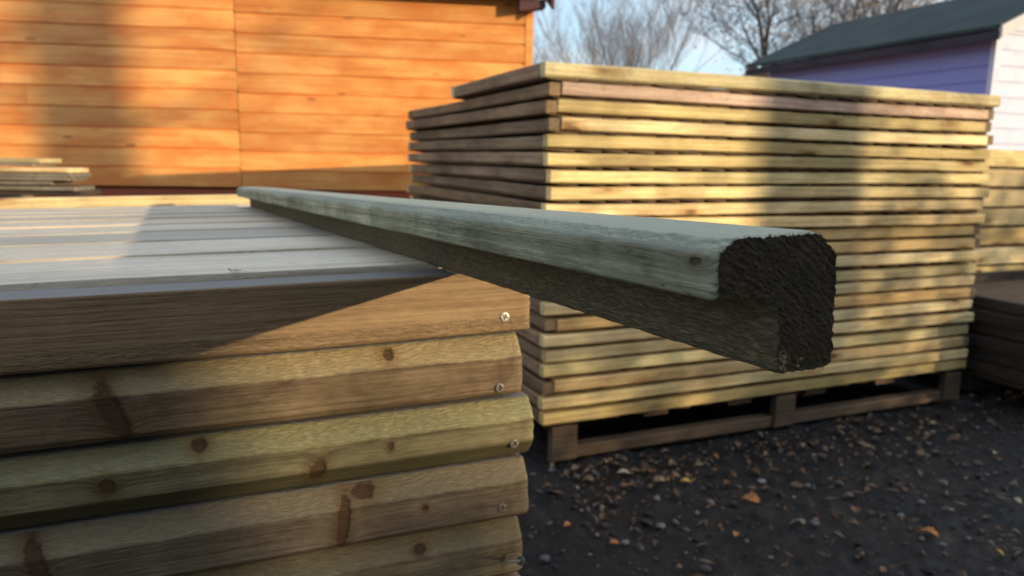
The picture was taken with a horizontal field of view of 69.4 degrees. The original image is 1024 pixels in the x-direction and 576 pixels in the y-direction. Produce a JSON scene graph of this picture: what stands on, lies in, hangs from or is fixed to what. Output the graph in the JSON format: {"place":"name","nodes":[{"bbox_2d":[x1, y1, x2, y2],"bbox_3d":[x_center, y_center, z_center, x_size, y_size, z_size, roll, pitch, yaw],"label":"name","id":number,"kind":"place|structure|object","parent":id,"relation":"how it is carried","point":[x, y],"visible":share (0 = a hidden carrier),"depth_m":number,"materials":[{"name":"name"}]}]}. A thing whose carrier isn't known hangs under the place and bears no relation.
{"place":"outdoors","nodes":[
{"label":"outdoors","id":0,"kind":"place"},
{"bbox_2d":[0,0,554,198],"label":"orange shed","id":1,"kind":"structure","parent":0,"point":[160,97],"depth_m":4.38,"materials":[{"name":"orange-painted wood"},{"name":"dark red painted wood trim"}]},
{"bbox_2d":[498,571,519,575],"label":"wooden fence","id":2,"kind":"object","parent":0,"point":[512,574],"depth_m":0.59,"materials":[{"name":"brown wood"}]},
{"bbox_2d":[184,515,524,575],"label":"wooden fence","id":3,"kind":"object","parent":2,"relation":"on","point":[493,547],"visible":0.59,"depth_m":0.56,"materials":[{"name":"brown wood"}]},
{"bbox_2d":[0,453,528,575],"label":"wooden fence","id":4,"kind":"object","parent":3,"relation":"on","point":[187,538],"visible":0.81,"depth_m":0.51,"materials":[{"name":"brown wood"}]},
{"bbox_2d":[0,391,533,529],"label":"wooden fence","id":5,"kind":"object","parent":4,"relation":"on","point":[51,485],"visible":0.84,"depth_m":0.50,"materials":[{"name":"brown wood"}]},
{"bbox_2d":[0,331,521,453],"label":"wooden fence","id":6,"kind":"object","parent":5,"relation":"on","point":[49,409],"visible":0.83,"depth_m":0.49,"materials":[{"name":"brown wood"}]},
{"bbox_2d":[0,194,529,375],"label":"wooden fence","id":7,"kind":"object","parent":6,"relation":"on","point":[96,282],"visible":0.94,"depth_m":0.52,"materials":[{"name":"brown wood"}]},
{"bbox_2d":[237,187,836,373],"bbox_3d":[-0.246,-0.097,0.938,0.055,0.050,1.562,-4,9,-25],"label":"fence post","id":8,"kind":"object","parent":7,"relation":"on","point":[761,297],"visible":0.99,"depth_m":0.29,"materials":[{"name":"wood"}]},
{"bbox_2d":[533,0,945,150],"label":"sky","id":9,"kind":"structure","parent":0,"point":[692,59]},
{"bbox_2d":[516,373,1023,575],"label":"ground","id":10,"kind":"structure","parent":0,"point":[579,561],"depth_m":2.04,"materials":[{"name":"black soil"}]},
{"bbox_2d":[533,19,569,64],"bbox_3d":[1.287,-6.150,24.774,4.567,5.621,3.886,3,10,10],"label":"bare tree","id":11,"kind":"object","parent":10,"relation":"on","point":[537,60],"visible":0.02,"depth_m":24.68,"materials":[{"name":"grey plant"}]},
{"bbox_2d":[617,469,633,472],"bbox_3d":[0.331,0.537,2.162,0.051,0.009,0.024,0,10,1],"label":"fallen leaf","id":12,"kind":"object","parent":10,"relation":"on","point":[623,470],"visible":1,"depth_m":2.17,"materials":[{"name":"beige plant"}]},
{"bbox_2d":[533,0,763,71],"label":"bare tree","id":13,"kind":"object","parent":10,"relation":"on","point":[630,58],"visible":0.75,"depth_m":20.23,"materials":[{"name":"brown plant"}]},
{"bbox_2d":[542,370,960,461],"bbox_3d":[0.661,0.310,3.235,1.798,0.114,1.466,-3,11,-23],"label":"pallet","id":14,"kind":"object","parent":10,"relation":"on","point":[564,443],"visible":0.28,"depth_m":2.54,"materials":[{"name":"brown wood"}]},
{"bbox_2d":[530,359,966,425],"bbox_3d":[0.645,0.228,3.230,1.837,0.053,1.507,-3,11,-23],"label":"wooden fence","id":15,"kind":"object","parent":14,"relation":"on","point":[597,411],"visible":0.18,"depth_m":2.47,"materials":[{"name":"brown wood"}]},
{"bbox_2d":[520,347,967,409],"bbox_3d":[0.645,0.183,3.221,1.836,0.052,1.506,-3,11,-23],"label":"wooden fence","id":16,"kind":"object","parent":15,"relation":"on","point":[571,398],"visible":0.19,"depth_m":2.44,"materials":[{"name":"brown wood"}]},
{"bbox_2d":[522,335,968,394],"bbox_3d":[0.648,0.135,3.215,1.836,0.051,1.506,-3,11,-22],"label":"wooden fence","id":17,"kind":"object","parent":16,"relation":"on","point":[544,386],"visible":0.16,"depth_m":2.40,"materials":[{"name":"brown wood"}]},
{"bbox_2d":[520,323,968,377],"bbox_3d":[0.645,0.087,3.212,1.836,0.052,1.507,-3,11,-23],"label":"wooden fence","id":18,"kind":"object","parent":17,"relation":"on","point":[542,369],"visible":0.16,"depth_m":2.36,"materials":[{"name":"brown wood"}]},
{"bbox_2d":[516,310,973,362],"bbox_3d":[0.657,0.040,3.202,1.837,0.054,1.506,-3,11,-22],"label":"wooden fence","id":19,"kind":"object","parent":18,"relation":"on","point":[596,351],"visible":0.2,"depth_m":2.35,"materials":[{"name":"brown wood"}]},
{"bbox_2d":[514,298,972,347],"bbox_3d":[0.644,-0.007,3.190,1.837,0.053,1.507,-3,11,-23],"label":"wooden fence","id":20,"kind":"object","parent":19,"relation":"on","point":[537,336],"visible":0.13,"depth_m":2.35,"materials":[{"name":"brown wood"}]},
{"bbox_2d":[529,286,975,331],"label":"wooden fence","id":21,"kind":"object","parent":20,"relation":"on","point":[565,323],"visible":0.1,"depth_m":2.62,"materials":[{"name":"brown wood"}]},
{"bbox_2d":[529,274,974,315],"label":"wooden fence","id":22,"kind":"object","parent":21,"relation":"on","point":[541,307],"visible":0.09,"depth_m":2.66,"materials":[{"name":"brown wood"}]},
{"bbox_2d":[836,262,976,282],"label":"wooden fence","id":23,"kind":"object","parent":22,"relation":"on","point":[891,272],"visible":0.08,"depth_m":2.71,"materials":[{"name":"brown wood"}]},
{"bbox_2d":[835,249,979,269],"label":"wooden fence","id":24,"kind":"object","parent":23,"relation":"on","point":[897,259],"visible":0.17,"depth_m":2.69,"materials":[{"name":"brown wood"}]},
{"bbox_2d":[826,237,979,255],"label":"wooden fence","id":25,"kind":"object","parent":24,"relation":"on","point":[843,247],"visible":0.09,"depth_m":2.68,"materials":[{"name":"brown wood"}]},
{"bbox_2d":[789,224,979,241],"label":"wooden fence","id":26,"kind":"object","parent":25,"relation":"on","point":[832,234],"visible":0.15,"depth_m":2.66,"materials":[{"name":"brown wood"}]},
{"bbox_2d":[410,195,984,229],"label":"wooden fence","id":27,"kind":"object","parent":26,"relation":"on","point":[844,221],"visible":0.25,"depth_m":2.58,"materials":[{"name":"brown wood"}]},
{"bbox_2d":[407,185,983,217],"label":"wooden fence","id":28,"kind":"object","parent":27,"relation":"on","point":[697,209],"visible":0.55,"depth_m":2.49,"materials":[{"name":"brown wood"}]},
{"bbox_2d":[411,174,989,202],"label":"wooden fence","id":29,"kind":"object","parent":28,"relation":"on","point":[572,194],"visible":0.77,"depth_m":2.42,"materials":[{"name":"brown wood"}]},
{"bbox_2d":[409,164,989,186],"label":"wooden fence","id":30,"kind":"object","parent":29,"relation":"on","point":[603,177],"visible":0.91,"depth_m":2.41,"materials":[{"name":"brown wood"}]},
{"bbox_2d":[407,152,988,173],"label":"wooden fence","id":31,"kind":"object","parent":30,"relation":"on","point":[566,161],"visible":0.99,"depth_m":2.38,"materials":[{"name":"brown wood"}]},
{"bbox_2d":[408,134,989,161],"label":"wooden fence","id":32,"kind":"object","parent":31,"relation":"on","point":[570,144],"visible":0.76,"depth_m":2.36,"materials":[{"name":"brown wood"}]},
{"bbox_2d":[410,117,993,148],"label":"wooden fence","id":33,"kind":"object","parent":32,"relation":"on","point":[600,127],"visible":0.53,"depth_m":2.37,"materials":[{"name":"brown wood"}]},
{"bbox_2d":[406,99,991,135],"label":"wooden fence","id":34,"kind":"object","parent":33,"relation":"on","point":[557,108],"visible":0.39,"depth_m":2.36,"materials":[{"name":"brown wood"}]},
{"bbox_2d":[408,82,993,121],"bbox_3d":[0.656,-0.714,3.073,1.836,0.052,1.507,-3,11,-23],"label":"wooden fence","id":35,"kind":"object","parent":34,"relation":"on","point":[552,91],"visible":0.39,"depth_m":2.35,"materials":[{"name":"brown wood"}]},
{"bbox_2d":[451,61,1000,109],"bbox_3d":[0.783,-0.706,2.749,1.847,0.057,0.841,-3,11,-22],"label":"wooden fence","id":36,"kind":"object","parent":35,"relation":"on","point":[544,72],"visible":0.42,"depth_m":2.31,"materials":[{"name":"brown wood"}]},
{"bbox_2d":[743,492,763,502],"bbox_3d":[0.649,0.567,1.992,0.064,0.013,0.037,5,25,45],"label":"fallen leaf","id":37,"kind":"object","parent":10,"relation":"on","point":[751,496],"visible":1,"depth_m":1.99,"materials":[{"name":"brown plant"}]},
{"bbox_2d":[747,67,769,77],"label":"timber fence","id":38,"kind":"object","parent":10,"relation":"on","point":[764,75],"depth_m":10.62,"materials":[{"name":"beige wood"}]},
{"bbox_2d":[540,400,1023,575],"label":"leaf litter","id":39,"kind":"object","parent":10,"relation":"on","point":[661,478],"visible":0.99,"depth_m":2.20,"materials":[{"name":"brown plant"}]},
{"bbox_2d":[662,0,946,75],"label":"bare tree","id":40,"kind":"object","parent":10,"relation":"on","point":[764,41],"visible":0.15,"depth_m":11.96,"materials":[{"name":"brown plant"}]},
{"bbox_2d":[774,0,911,56],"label":"bare tree","id":41,"kind":"object","parent":10,"relation":"on","point":[805,6],"visible":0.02,"depth_m":20.98,"materials":[{"name":"brown plant"}]},
{"bbox_2d":[745,0,1023,150],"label":"garden shed","id":42,"kind":"structure","parent":10,"relation":"on","point":[968,46],"depth_m":6.33,"materials":[{"name":"blue paint"}]},
{"bbox_2d":[915,526,938,536],"bbox_3d":[1.028,0.601,1.831,0.050,0.014,0.033,4,10,15],"label":"fallen leaf","id":43,"kind":"object","parent":10,"relation":"on","point":[931,529],"visible":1,"depth_m":1.83,"materials":[{"name":"brown plant"}]},
{"bbox_2d":[957,369,1023,390],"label":"pallet","id":44,"kind":"object","parent":10,"relation":"on","point":[970,381],"visible":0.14,"depth_m":3.03,"materials":[{"name":"brown wood"}]},
{"bbox_2d":[959,358,1023,386],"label":"wooden fence","id":45,"kind":"object","parent":44,"relation":"on","point":[995,372],"visible":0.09,"depth_m":2.91,"materials":[{"name":"brown wood"}]},
{"bbox_2d":[958,346,1023,372],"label":"wooden fence","id":46,"kind":"object","parent":45,"relation":"on","point":[1005,362],"visible":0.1,"depth_m":2.89,"materials":[{"name":"brown wood"}]},
{"bbox_2d":[962,333,1023,359],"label":"wooden fence","id":47,"kind":"object","parent":46,"relation":"on","point":[998,346],"visible":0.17,"depth_m":2.88,"materials":[{"name":"brown wood"}]},
{"bbox_2d":[963,321,1023,344],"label":"wooden fence","id":48,"kind":"object","parent":47,"relation":"on","point":[1003,334],"visible":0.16,"depth_m":2.90,"materials":[{"name":"brown wood"}]},
{"bbox_2d":[967,307,1023,331],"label":"wooden fence","id":49,"kind":"object","parent":48,"relation":"on","point":[1006,321],"visible":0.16,"depth_m":2.88,"materials":[{"name":"brown wood"}]},
{"bbox_2d":[961,270,1023,317],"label":"wooden fence","id":50,"kind":"object","parent":49,"relation":"on","point":[1002,292],"visible":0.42,"depth_m":3.34,"materials":[{"name":"brown wood"}]},
{"bbox_2d":[1011,497,1021,503],"bbox_3d":[1.381,0.580,2.020,0.018,0.010,0.038,-1,10,-14],"label":"fallen leaf","id":51,"kind":"object","parent":10,"relation":"on","point":[1018,499],"visible":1,"depth_m":2.02,"materials":[{"name":"plant"}]},
{"bbox_3d":[2.826,0.111,4.656,1.547,0.097,1.156,-3,10,-20],"label":"pallet","id":52,"kind":"object","parent":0,"visible":0},
{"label":"wooden fence","id":53,"kind":"object","parent":52,"relation":"on","visible":0},
{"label":"wooden fence","id":54,"kind":"object","parent":53,"relation":"on","visible":0},
{"bbox_2d":[976,265,1023,271],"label":"wooden fence","id":55,"kind":"object","parent":54,"relation":"on","point":[999,268],"visible":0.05,"depth_m":3.89,"materials":[{"name":"brown wood"}]},
{"bbox_2d":[965,246,1023,266],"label":"wooden fence","id":56,"kind":"object","parent":55,"relation":"on","point":[998,256],"visible":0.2,"depth_m":3.87,"materials":[{"name":"brown wood"}]},
{"bbox_2d":[968,227,1023,247],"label":"wooden fence","id":57,"kind":"object","parent":56,"relation":"on","point":[1000,237],"visible":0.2,"depth_m":3.85,"materials":[{"name":"brown wood"}]},
{"bbox_2d":[969,208,1023,228],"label":"wooden fence","id":58,"kind":"object","parent":57,"relation":"on","point":[1004,218],"visible":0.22,"depth_m":3.84,"materials":[{"name":"brown wood"}]},
{"bbox_2d":[850,189,1023,208],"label":"wooden fence","id":59,"kind":"object","parent":58,"relation":"on","point":[1005,199],"visible":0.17,"depth_m":3.81,"materials":[{"name":"brown wood"}]},
{"bbox_2d":[978,169,1023,188],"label":"wooden fence","id":60,"kind":"object","parent":59,"relation":"on","point":[1006,179],"visible":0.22,"depth_m":3.79,"materials":[{"name":"brown wood"}]},
{"bbox_2d":[961,149,1023,169],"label":"wooden fence","id":61,"kind":"object","parent":60,"relation":"on","point":[1006,160],"visible":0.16,"depth_m":3.77,"materials":[{"name":"brown wood"}]},
{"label":"wooden fence","id":62,"kind":"object","parent":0,"visible":0},
{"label":"wooden fence","id":63,"kind":"object","parent":62,"relation":"on","visible":0},
{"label":"wooden fence","id":64,"kind":"object","parent":63,"relation":"on","visible":0},
{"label":"wooden fence","id":65,"kind":"object","parent":64,"relation":"on","visible":0},
{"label":"wooden fence","id":66,"kind":"object","parent":65,"relation":"on","visible":0},
{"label":"wooden fence","id":67,"kind":"object","parent":66,"relation":"on","visible":0},
{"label":"wooden fence","id":68,"kind":"object","parent":67,"relation":"on","visible":0},
{"bbox_2d":[0,195,32,197],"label":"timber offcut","id":69,"kind":"object","parent":68,"relation":"on","point":[15,196],"depth_m":2.30,"materials":[{"name":"brown wood"}]},
{"bbox_3d":[-2.479,-0.230,2.206,0.071,0.135,0.221,1,10,2],"label":"timber offcut","id":70,"kind":"object","parent":68,"relation":"on","visible":0},
{"bbox_2d":[0,189,100,195],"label":"thin board","id":71,"kind":"object","parent":70,"relation":"on","point":[61,193],"visible":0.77,"depth_m":2.09,"materials":[{"name":"brown wood"}]},
{"bbox_2d":[0,184,94,190],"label":"thin board","id":72,"kind":"object","parent":71,"relation":"on","point":[46,187],"visible":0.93,"depth_m":2.08,"materials":[{"name":"beige wood"}]},
{"bbox_2d":[0,180,72,184],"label":"thin board","id":73,"kind":"object","parent":72,"relation":"on","point":[22,182],"visible":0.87,"depth_m":2.08,"materials":[{"name":"beige wood"}]},
{"bbox_2d":[0,176,87,180],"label":"thin board","id":74,"kind":"object","parent":73,"relation":"on","point":[42,178],"visible":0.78,"depth_m":2.07,"materials":[{"name":"beige wood"}]},
{"bbox_2d":[0,172,90,176],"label":"thin board","id":75,"kind":"object","parent":74,"relation":"on","point":[40,174],"visible":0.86,"depth_m":2.07,"materials":[{"name":"beige wood"}]},
{"bbox_2d":[0,167,88,172],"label":"thin board","id":76,"kind":"object","parent":75,"relation":"on","point":[40,169],"visible":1,"depth_m":2.07,"materials":[{"name":"brown wood"}]},
{"bbox_2d":[0,162,55,165],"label":"thin board","id":77,"kind":"object","parent":76,"relation":"on","point":[25,164],"visible":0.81,"depth_m":2.06,"materials":[{"name":"beige wood"}]},
{"bbox_2d":[0,158,61,162],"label":"thin board","id":78,"kind":"object","parent":77,"relation":"on","point":[30,160],"visible":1,"depth_m":2.08,"materials":[{"name":"brown wood"}]}
]}

